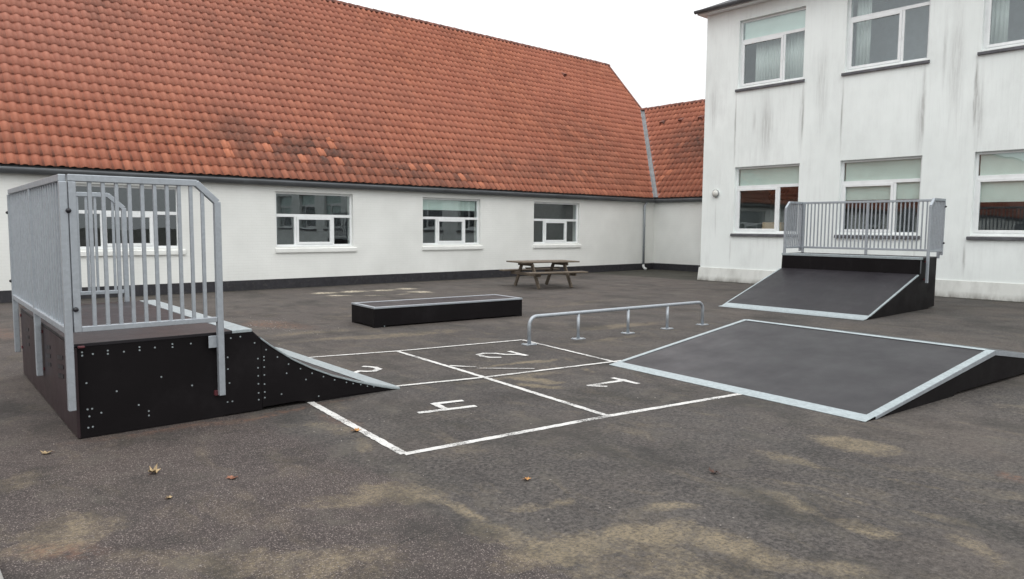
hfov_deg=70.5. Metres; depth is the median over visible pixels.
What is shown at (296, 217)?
window
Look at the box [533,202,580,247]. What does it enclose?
window
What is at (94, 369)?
quarter pipe
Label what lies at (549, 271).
picnic table
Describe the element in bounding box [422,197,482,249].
window
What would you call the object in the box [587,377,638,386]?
painted number one
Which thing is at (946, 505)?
asphalt ground
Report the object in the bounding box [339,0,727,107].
sky
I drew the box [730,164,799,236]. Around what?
window
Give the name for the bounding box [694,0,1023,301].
school block
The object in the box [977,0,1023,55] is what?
window
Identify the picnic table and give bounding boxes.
[499,260,587,288]
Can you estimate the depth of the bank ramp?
15.03 m
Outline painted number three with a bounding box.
[355,366,381,372]
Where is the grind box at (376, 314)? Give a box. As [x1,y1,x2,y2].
[351,294,521,327]
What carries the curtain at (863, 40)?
hanging from the school block
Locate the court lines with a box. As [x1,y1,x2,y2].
[305,340,741,454]
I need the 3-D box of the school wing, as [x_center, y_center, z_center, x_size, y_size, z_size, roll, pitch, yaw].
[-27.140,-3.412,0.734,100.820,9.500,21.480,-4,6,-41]
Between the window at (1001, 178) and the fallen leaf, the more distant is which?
the window at (1001, 178)
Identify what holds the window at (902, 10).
in the school block
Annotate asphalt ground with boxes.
[0,269,1023,578]
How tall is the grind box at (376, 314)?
0.331 m
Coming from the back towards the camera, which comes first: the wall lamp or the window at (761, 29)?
the wall lamp
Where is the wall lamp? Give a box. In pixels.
[712,189,719,197]
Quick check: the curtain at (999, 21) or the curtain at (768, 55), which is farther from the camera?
the curtain at (768, 55)
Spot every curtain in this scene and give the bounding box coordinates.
[755,31,804,81]
[855,0,871,65]
[990,0,1009,43]
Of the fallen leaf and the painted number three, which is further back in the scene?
the painted number three
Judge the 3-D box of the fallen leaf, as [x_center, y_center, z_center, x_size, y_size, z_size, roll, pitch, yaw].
[-2.315,1.160,4.672,0.076,0.045,0.125,12,3,-10]
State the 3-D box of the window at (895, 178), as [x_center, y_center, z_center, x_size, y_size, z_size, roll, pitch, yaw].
[9.520,-2.364,18.801,0.235,2.065,2.140,-4,6,-41]
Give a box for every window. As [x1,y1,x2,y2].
[76,183,185,255]
[275,191,356,252]
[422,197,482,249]
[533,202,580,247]
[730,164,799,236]
[735,7,805,91]
[834,156,921,238]
[841,0,930,75]
[966,149,1023,240]
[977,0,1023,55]
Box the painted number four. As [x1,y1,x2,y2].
[417,400,476,412]
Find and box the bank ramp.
[720,198,946,319]
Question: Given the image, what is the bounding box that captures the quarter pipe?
[6,174,399,438]
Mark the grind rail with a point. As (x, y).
(577, 313)
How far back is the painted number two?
9.13 m
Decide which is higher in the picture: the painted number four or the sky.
the sky
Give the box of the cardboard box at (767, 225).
[762,222,783,230]
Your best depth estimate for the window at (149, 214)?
16.39 m
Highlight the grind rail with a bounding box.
[521,301,708,345]
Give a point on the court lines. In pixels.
(383, 442)
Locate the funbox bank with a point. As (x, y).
(863, 377)
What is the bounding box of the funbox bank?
[609,319,1023,421]
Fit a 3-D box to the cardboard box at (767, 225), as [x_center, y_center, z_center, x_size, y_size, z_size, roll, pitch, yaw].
[7.848,-1.875,21.584,0.442,0.264,0.600,-4,6,-41]
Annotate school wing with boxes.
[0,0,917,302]
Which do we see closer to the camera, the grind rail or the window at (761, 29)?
the grind rail
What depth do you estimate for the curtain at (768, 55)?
20.95 m
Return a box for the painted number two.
[476,351,526,357]

